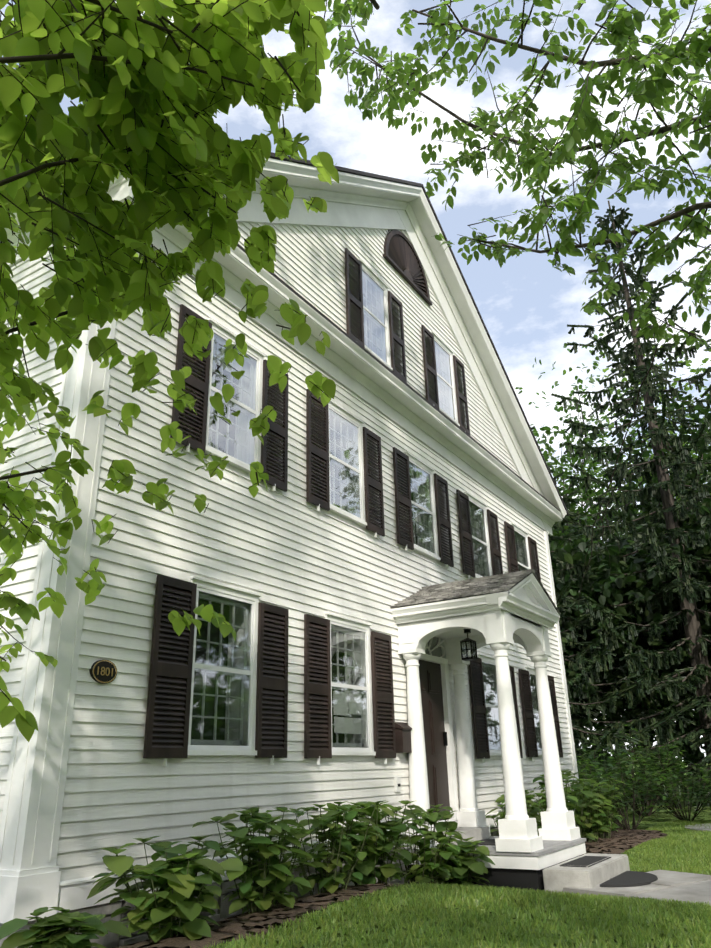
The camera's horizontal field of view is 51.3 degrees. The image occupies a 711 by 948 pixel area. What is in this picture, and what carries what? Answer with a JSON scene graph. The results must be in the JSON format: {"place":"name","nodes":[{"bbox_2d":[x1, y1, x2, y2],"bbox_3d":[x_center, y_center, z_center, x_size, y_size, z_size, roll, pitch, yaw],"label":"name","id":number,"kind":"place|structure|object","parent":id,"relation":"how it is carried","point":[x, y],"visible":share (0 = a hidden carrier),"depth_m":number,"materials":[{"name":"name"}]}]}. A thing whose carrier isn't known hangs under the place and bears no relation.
{"place":"outdoors","nodes":[
{"label":"outdoors","id":0,"kind":"place"},
{"bbox_2d":[0,222,574,880],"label":"house walls","id":1,"kind":"structure","parent":0,"point":[294,552],"depth_m":6.94,"materials":[{"name":"white wood"}]},
{"bbox_2d":[89,660,116,683],"bbox_3d":[-1.831,1.437,5.384,0.038,0.170,0.230,-14,-25,29],"label":"date plaque","id":2,"kind":"object","parent":1,"relation":"attached to","point":[103,671],"visible":0.98,"depth_m":5.37,"materials":[{"name":"black metal"}]},
{"bbox_2d":[0,152,578,923],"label":"house trim","id":3,"kind":"structure","parent":1,"relation":"attached to","point":[30,874],"depth_m":8.21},
{"bbox_2d":[394,777,400,791],"bbox_3d":[0.481,3.526,8.418,0.038,0.150,0.100,-14,-25,29],"label":"doorbell box","id":4,"kind":"object","parent":3,"relation":"attached to","point":[397,784],"visible":1,"depth_m":8.39,"materials":[{"name":"white plastic"}]},
{"bbox_2d":[395,722,411,752],"bbox_3d":[0.601,3.102,8.727,0.124,0.340,0.370,-14,-25,29],"label":"mailbox","id":5,"kind":"object","parent":3,"relation":"attached to","point":[403,736],"visible":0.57,"depth_m":8.62,"materials":[{"name":"paint"}]},
{"bbox_2d":[418,637,458,826],"bbox_3d":[0.870,3.112,9.553,0.300,2.680,1.380,-14,-25,29],"label":"front door","id":6,"kind":"structure","parent":3,"relation":"attached to","point":[437,714],"depth_m":9.62,"materials":[{"name":"brown paint"}]},
{"bbox_2d":[163,259,541,766],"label":"house windows","id":7,"kind":"structure","parent":1,"relation":"in","point":[222,720],"depth_m":7.94,"materials":[{"name":"clear glass"}]},
{"bbox_2d":[143,248,562,758],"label":"window shutters","id":8,"kind":"object","parent":1,"relation":"attached to","point":[168,705],"visible":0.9,"depth_m":7.77,"materials":[{"name":"black wood"}]},
{"bbox_2d":[382,230,431,305],"bbox_3d":[0.844,-3.537,12.222,0.090,0.905,1.580,-14,-25,29],"label":"gable fan louvre","id":9,"kind":"object","parent":1,"relation":"in","point":[401,257],"visible":0.98,"depth_m":12.17,"materials":[{"name":"black wood"}]},
{"bbox_2d":[1,0,710,760],"label":"sky","id":10,"kind":"structure","parent":0,"point":[526,305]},
{"bbox_2d":[113,764,710,947],"bbox_3d":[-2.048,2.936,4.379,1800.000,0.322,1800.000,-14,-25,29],"label":"lawn","id":11,"kind":"structure","parent":0,"point":[620,840],"depth_m":5.14,"materials":[{"name":"green plant"}]},
{"bbox_2d":[0,0,338,741],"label":"tree foliage","id":12,"kind":"object","parent":11,"relation":"on","point":[154,88],"visible":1,"depth_m":3.08,"materials":[{"name":"green plant"}]},
{"bbox_2d":[0,0,379,30],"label":"yellowwood tree crown","id":13,"kind":"object","parent":12,"relation":"attached to","point":[375,4],"visible":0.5,"depth_m":6.10,"materials":[{"name":"green plant"}]},
{"bbox_2d":[0,823,577,947],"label":"house foundation","id":14,"kind":"object","parent":11,"relation":"on","point":[110,940],"visible":0.02,"depth_m":5.74,"materials":[{"name":"grey concrete"}]},
{"bbox_2d":[0,770,624,947],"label":"shrubs","id":15,"kind":"object","parent":11,"relation":"on","point":[177,880],"visible":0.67,"depth_m":5.43,"materials":[{"name":"green plant"}]},
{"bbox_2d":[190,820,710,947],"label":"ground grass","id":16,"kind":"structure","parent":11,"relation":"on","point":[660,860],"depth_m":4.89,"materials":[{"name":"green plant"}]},
{"bbox_2d":[405,827,585,890],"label":"porch platform","id":17,"kind":"structure","parent":11,"relation":"on","point":[521,870],"depth_m":7.75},
{"bbox_2d":[398,637,580,852],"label":"portico columns","id":18,"kind":"structure","parent":17,"relation":"on","point":[517,825],"depth_m":8.80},
{"bbox_2d":[391,573,559,660],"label":"entablature","id":19,"kind":"structure","parent":18,"relation":"on","point":[524,614],"depth_m":9.07,"materials":[{"name":"paint"}]},
{"bbox_2d":[459,629,477,660],"bbox_3d":[1.447,2.179,9.493,0.170,0.402,0.170,-14,-25,29],"label":"hanging lantern","id":20,"kind":"object","parent":19,"relation":"hanging from","point":[465,648],"visible":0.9,"depth_m":9.45,"materials":[{"name":"black metal"}]},
{"bbox_2d":[390,569,560,614],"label":"porch roof","id":21,"kind":"structure","parent":19,"relation":"on","point":[504,582],"depth_m":9.28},
{"bbox_2d":[324,0,710,613],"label":"hickory tree","id":22,"kind":"object","parent":11,"relation":"on","point":[655,86],"visible":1,"depth_m":7.59,"materials":[{"name":"green plant"}]},
{"bbox_2d":[542,853,629,892],"bbox_3d":[2.516,4.306,7.973,0.476,0.267,1.580,-14,-25,29],"label":"step","id":23,"kind":"object","parent":11,"relation":"on","point":[589,870],"visible":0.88,"depth_m":7.53,"materials":[{"name":"grey concrete"}]},
{"bbox_2d":[531,426,699,808],"bbox_3d":[5.032,3.435,23.283,7.889,13.002,9.778,14,-26,-33],"label":"spruce tree","id":24,"kind":"object","parent":11,"relation":"on","point":[596,661],"visible":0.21,"depth_m":20.58,"materials":[{"name":"green plant"}]},
{"bbox_2d":[528,402,704,575],"bbox_3d":[5.805,3.833,31.559,15.327,18.363,14.368,5,-23,-17],"label":"maple tree","id":25,"kind":"object","parent":11,"relation":"on","point":[569,490],"visible":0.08,"depth_m":30.39,"materials":[{"name":"green plant"}]},
{"bbox_2d":[530,343,705,774],"bbox_3d":[14.037,5.537,42.993,18.060,23.255,18.277,-1,-22,-2],"label":"maple tree","id":26,"kind":"object","parent":11,"relation":"on","point":[583,418],"visible":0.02,"depth_m":40.00,"materials":[{"name":"green plant"}]},
{"bbox_2d":[545,306,710,532],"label":"maple tree","id":27,"kind":"object","parent":11,"relation":"on","point":[697,371],"visible":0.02,"depth_m":32.47,"materials":[{"name":"green plant"}]},
{"bbox_2d":[549,483,710,800],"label":"conifer tree","id":28,"kind":"object","parent":11,"relation":"on","point":[614,585],"visible":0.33,"depth_m":22.94,"materials":[{"name":"green plant"}]},
{"bbox_2d":[551,200,710,811],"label":"spruce tree","id":29,"kind":"object","parent":11,"relation":"on","point":[697,679],"visible":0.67,"depth_m":22.77,"materials":[{"name":"green plant"}]},
{"bbox_2d":[552,402,710,791],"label":"tree","id":30,"kind":"object","parent":11,"relation":"on","point":[649,506],"depth_m":29.07,"materials":[{"name":"green plant"}]},
{"bbox_2d":[552,484,710,764],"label":"maple tree","id":31,"kind":"object","parent":11,"relation":"on","point":[704,606],"visible":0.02,"depth_m":24.55,"materials":[{"name":"green plant"}]},
{"bbox_2d":[574,723,710,830],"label":"shrubs","id":32,"kind":"object","parent":11,"relation":"on","point":[645,788],"visible":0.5,"depth_m":15.62,"materials":[{"name":"green plant"}]},
{"bbox_2d":[585,386,710,580],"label":"tree","id":33,"kind":"object","parent":11,"relation":"on","point":[686,438],"visible":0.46,"depth_m":24.22,"materials":[{"name":"green plant"}]},
{"bbox_2d":[563,824,710,904],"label":"walkway","id":34,"kind":"structure","parent":0,"point":[678,886],"depth_m":7.14,"materials":[{"name":"grey concrete"}]},
{"bbox_2d":[600,871,657,886],"bbox_3d":[2.871,4.165,7.610,0.420,0.022,1.100,-14,-25,29],"label":"doormat","id":35,"kind":"object","parent":34,"relation":"on","point":[629,878],"depth_m":7.50,"materials":[{"name":"grey"}]}
]}

